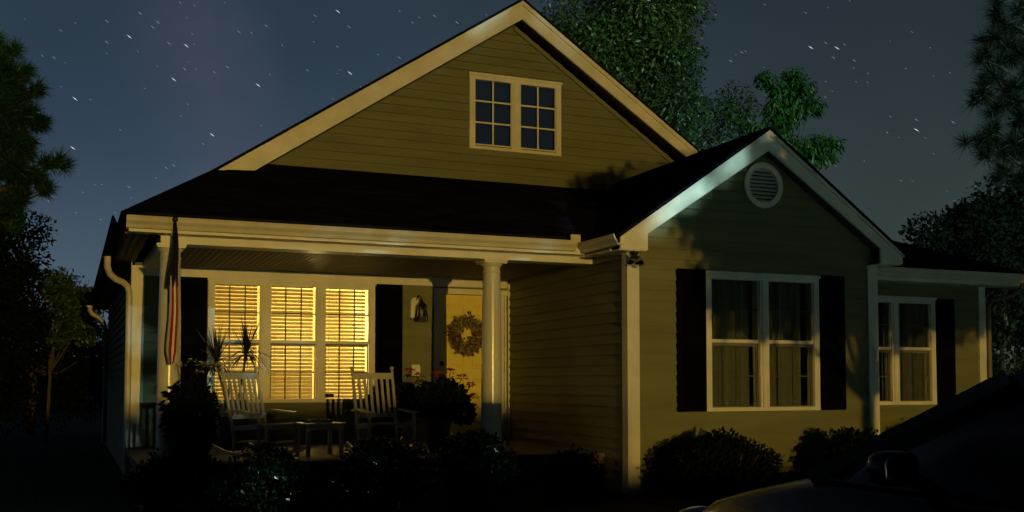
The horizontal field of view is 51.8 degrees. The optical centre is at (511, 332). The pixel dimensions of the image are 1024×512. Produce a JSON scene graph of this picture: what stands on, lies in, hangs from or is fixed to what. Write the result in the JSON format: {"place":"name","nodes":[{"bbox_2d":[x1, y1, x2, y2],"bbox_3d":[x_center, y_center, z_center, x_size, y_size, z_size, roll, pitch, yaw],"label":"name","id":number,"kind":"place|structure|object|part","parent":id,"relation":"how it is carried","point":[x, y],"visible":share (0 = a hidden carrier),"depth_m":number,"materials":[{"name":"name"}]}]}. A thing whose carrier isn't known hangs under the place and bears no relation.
{"place":"outdoors","nodes":[
{"label":"outdoors","id":0,"kind":"place"},
{"bbox_2d":[0,437,123,508],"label":"hedge","id":1,"kind":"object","parent":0,"point":[69,469],"depth_m":16.21,"materials":[{"name":"green plant"}]},
{"bbox_2d":[0,388,691,511],"bbox_3d":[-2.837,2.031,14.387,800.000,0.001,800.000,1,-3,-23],"label":"ground","id":2,"kind":"structure","parent":0,"point":[88,428],"depth_m":15.30,"materials":[{"name":"green plant"}]},
{"bbox_2d":[0,182,57,391],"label":"leafy tree","id":3,"kind":"object","parent":2,"relation":"on","point":[17,323],"visible":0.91,"depth_m":21.50,"materials":[{"name":"green plant"}]},
{"bbox_2d":[0,24,78,243],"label":"pine tree","id":4,"kind":"object","parent":2,"relation":"on","point":[19,114],"visible":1,"depth_m":20.36,"materials":[{"name":"green plant"}]},
{"bbox_2d":[0,275,108,434],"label":"leafy tree","id":5,"kind":"object","parent":2,"relation":"on","point":[73,366],"visible":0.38,"depth_m":27.57,"materials":[{"name":"green plant"}]},
{"bbox_2d":[31,266,107,442],"bbox_3d":[-9.935,0.468,23.591,1.791,3.997,2.022,1,-3,-23],"label":"leafy tree","id":6,"kind":"object","parent":2,"relation":"on","point":[76,322],"visible":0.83,"depth_m":23.34,"materials":[{"name":"green plant"}]},
{"bbox_2d":[0,340,1021,408],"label":"distant woods","id":7,"kind":"object","parent":2,"relation":"on","point":[99,382],"visible":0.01,"depth_m":55.40,"materials":[{"name":"green plant"}]},
{"bbox_2d":[540,0,762,152],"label":"broadleaf tree","id":8,"kind":"object","parent":2,"relation":"on","point":[651,34],"visible":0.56,"depth_m":34.23,"materials":[{"name":"green plant"}]},
{"bbox_2d":[733,65,846,170],"bbox_3d":[6.814,-2.013,25.679,3.251,9.156,1.243,1,-3,-23],"label":"drooping tree","id":9,"kind":"object","parent":2,"relation":"on","point":[779,115],"visible":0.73,"depth_m":25.74,"materials":[{"name":"green plant"}]},
{"bbox_2d":[898,172,1023,378],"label":"leafy tree","id":10,"kind":"object","parent":2,"relation":"on","point":[987,227],"visible":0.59,"depth_m":24.11,"materials":[{"name":"green plant"}]},
{"bbox_2d":[946,0,1023,189],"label":"pine tree","id":11,"kind":"object","parent":2,"relation":"on","point":[1010,148],"visible":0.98,"depth_m":28.05,"materials":[{"name":"green plant"}]},
{"bbox_2d":[993,350,1023,375],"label":"leafy tree","id":12,"kind":"object","parent":2,"relation":"on","point":[1015,366],"visible":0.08,"depth_m":17.09,"materials":[{"name":"green plant"}]},
{"bbox_3d":[2.046,1.897,11.798,12.200,0.018,2.440,1,-3,-23],"label":"mulch bed","id":13,"kind":"object","parent":2,"relation":"on","visible":0},
{"bbox_2d":[118,444,234,511],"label":"shrub","id":14,"kind":"object","parent":13,"relation":"on","point":[196,483],"visible":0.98,"depth_m":9.95,"materials":[{"name":"green plant"}]},
{"bbox_2d":[212,441,315,511],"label":"shrub","id":15,"kind":"object","parent":13,"relation":"on","point":[278,469],"visible":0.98,"depth_m":10.10,"materials":[{"name":"green plant"}]},
{"bbox_2d":[327,434,431,511],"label":"shrub","id":16,"kind":"object","parent":13,"relation":"on","point":[365,466],"visible":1,"depth_m":10.58,"materials":[{"name":"green plant"}]},
{"bbox_2d":[430,428,521,508],"bbox_3d":[-0.361,1.447,11.158,0.940,0.892,0.904,-1,-3,27],"label":"shrub","id":17,"kind":"object","parent":13,"relation":"on","point":[473,451],"visible":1,"depth_m":11.00,"materials":[{"name":"green plant"}]},
{"bbox_2d":[541,443,608,503],"bbox_3d":[0.713,1.584,11.772,0.823,0.703,0.712,1,-3,-23],"label":"shrub","id":18,"kind":"object","parent":13,"relation":"on","point":[572,474],"visible":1,"depth_m":11.66,"materials":[{"name":"green plant"}]},
{"bbox_2d":[664,426,785,505],"bbox_3d":[2.358,1.491,11.666,1.009,0.909,1.430,-3,-4,45],"label":"shrub","id":19,"kind":"object","parent":13,"relation":"on","point":[731,465],"visible":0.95,"depth_m":11.39,"materials":[{"name":"green plant"}]},
{"bbox_2d":[818,426,882,463],"bbox_3d":[4.157,1.530,12.338,1.192,0.877,1.009,1,-3,-23],"label":"shrub","id":20,"kind":"object","parent":13,"relation":"on","point":[847,439],"visible":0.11,"depth_m":12.32,"materials":[{"name":"green plant"}]},
{"bbox_2d":[0,0,1023,367],"label":"sky","id":21,"kind":"structure","parent":0,"point":[132,128],"materials":[{"name":"blue"}]},
{"bbox_2d":[83,0,1023,511],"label":"house","id":22,"kind":"structure","parent":0,"point":[521,178],"depth_m":13.68,"materials":[{"name":"paint"}]},
{"bbox_2d":[166,217,178,363],"bbox_3d":[-3.548,-0.430,11.003,0.123,1.515,0.420,1,-3,-23],"label":"flag","id":23,"kind":"object","parent":22,"relation":"attached to","point":[172,283],"visible":1,"depth_m":10.93,"materials":[{"name":"fabric"}]},
{"bbox_2d":[158,358,222,464],"bbox_3d":[-3.337,0.820,10.984,0.669,1.098,0.685,1,-3,-23],"label":"flower planter","id":24,"kind":"object","parent":22,"relation":"on","point":[191,427],"visible":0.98,"depth_m":10.88,"materials":[{"name":"green plant"}]},
{"bbox_2d":[185,316,274,450],"bbox_3d":[-3.518,0.607,13.290,1.138,1.740,0.809,0,-3,-10],"label":"spike plant","id":25,"kind":"object","parent":22,"relation":"on","point":[225,427],"visible":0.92,"depth_m":13.18,"materials":[{"name":"green plant"}]},
{"bbox_2d":[212,365,305,456],"bbox_3d":[-2.932,0.905,12.259,0.961,1.046,0.650,-2,-3,34],"label":"rocking chair","id":26,"kind":"object","parent":22,"relation":"on","point":[247,414],"visible":0.83,"depth_m":12.29,"materials":[{"name":"paint"}]},
{"bbox_2d":[207,277,375,402],"bbox_3d":[-3.001,0.123,14.443,2.294,1.667,0.198,1,-3,-23],"label":"window","id":27,"kind":"structure","parent":22,"relation":"in","point":[282,393],"depth_m":14.47,"materials":[{"name":"white paint"}]},
{"bbox_2d":[295,422,345,456],"bbox_3d":[-2.244,1.260,12.284,0.480,0.420,0.440,2,-3,-31],"label":"side table","id":28,"kind":"object","parent":22,"relation":"on","point":[328,426],"visible":0.84,"depth_m":12.20,"materials":[{"name":"paint"}]},
{"bbox_2d":[303,420,331,422],"bbox_3d":[-2.263,1.034,12.287,0.300,0.030,0.200,1,-3,-23],"label":"tray","id":29,"kind":"object","parent":28,"relation":"on","point":[317,421],"visible":1,"depth_m":12.20,"materials":[{"name":"black metal"}]},
{"bbox_2d":[346,366,419,452],"bbox_3d":[-1.552,0.924,12.651,0.650,1.046,0.961,1,-3,-29],"label":"rocking chair","id":30,"kind":"object","parent":22,"relation":"on","point":[369,415],"visible":0.73,"depth_m":12.83,"materials":[{"name":"paint"}]},
{"bbox_2d":[363,368,424,445],"bbox_3d":[-1.498,0.960,13.375,0.789,1.045,0.593,1,-3,-23],"label":"potted geranium","id":31,"kind":"object","parent":22,"relation":"on","point":[401,392],"visible":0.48,"depth_m":13.22,"materials":[{"name":"green plant"}]},
{"bbox_2d":[410,295,427,321],"bbox_3d":[-1.317,-0.346,15.006,0.203,0.388,0.212,1,-3,-23],"label":"wall lantern","id":32,"kind":"object","parent":22,"relation":"attached to","point":[416,305],"depth_m":15.01,"materials":[{"name":"white paint"}]},
{"bbox_2d":[405,367,478,452],"bbox_3d":[-0.863,0.942,12.878,0.955,1.033,0.593,1,-3,-23],"label":"potted geranium","id":33,"kind":"object","parent":22,"relation":"on","point":[442,402],"visible":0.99,"depth_m":12.75,"materials":[{"name":"green plant"}]},
{"bbox_2d":[440,294,481,437],"bbox_3d":[-0.633,0.493,15.411,0.920,2.080,0.144,1,-3,-23],"label":"door","id":34,"kind":"structure","parent":22,"relation":"in","point":[451,306],"depth_m":15.41,"materials":[{"name":"yellow paint"}]},
{"bbox_2d":[444,311,481,356],"bbox_3d":[-0.654,0.019,15.388,0.750,0.689,0.156,1,-3,-23],"label":"wreath","id":35,"kind":"object","parent":22,"relation":"attached to","point":[468,348],"visible":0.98,"depth_m":15.37,"materials":[{"name":"brown plant"}]},
{"bbox_2d":[468,71,561,156],"bbox_3d":[0.033,-3.255,15.877,1.514,1.132,0.198,1,-3,-23],"label":"window","id":36,"kind":"structure","parent":22,"relation":"in","point":[516,113],"depth_m":15.84,"materials":[{"name":"white paint"}]},
{"bbox_2d":[625,251,643,266],"bbox_3d":[1.401,-0.850,12.195,0.230,0.183,0.189,1,-3,-23],"label":"floodlight","id":37,"kind":"object","parent":22,"relation":"attached to","point":[639,261],"visible":1,"depth_m":12.15,"materials":[{"name":"black metal"}]},
{"bbox_2d":[706,270,820,411],"bbox_3d":[3.063,0.121,13.077,1.704,1.692,0.251,1,-3,-23],"label":"window","id":38,"kind":"structure","parent":22,"relation":"in","point":[776,343],"depth_m":13.08,"materials":[{"name":"white paint"}]},
{"bbox_2d":[878,295,936,404],"bbox_3d":[5.520,0.277,15.099,1.244,1.572,0.250,1,-3,-23],"label":"window","id":39,"kind":"structure","parent":22,"relation":"in","point":[909,323],"depth_m":15.21,"materials":[{"name":"white paint"}]},
{"bbox_2d":[678,369,1023,511],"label":"parked car","id":40,"kind":"object","parent":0,"point":[963,451],"visible":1,"depth_m":3.60,"materials":[{"name":"black paint"}]},
{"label":"windows","id":41,"kind":"part","parent":40,"relation":"part of","materials":[{"name":"black glass"}]}
]}

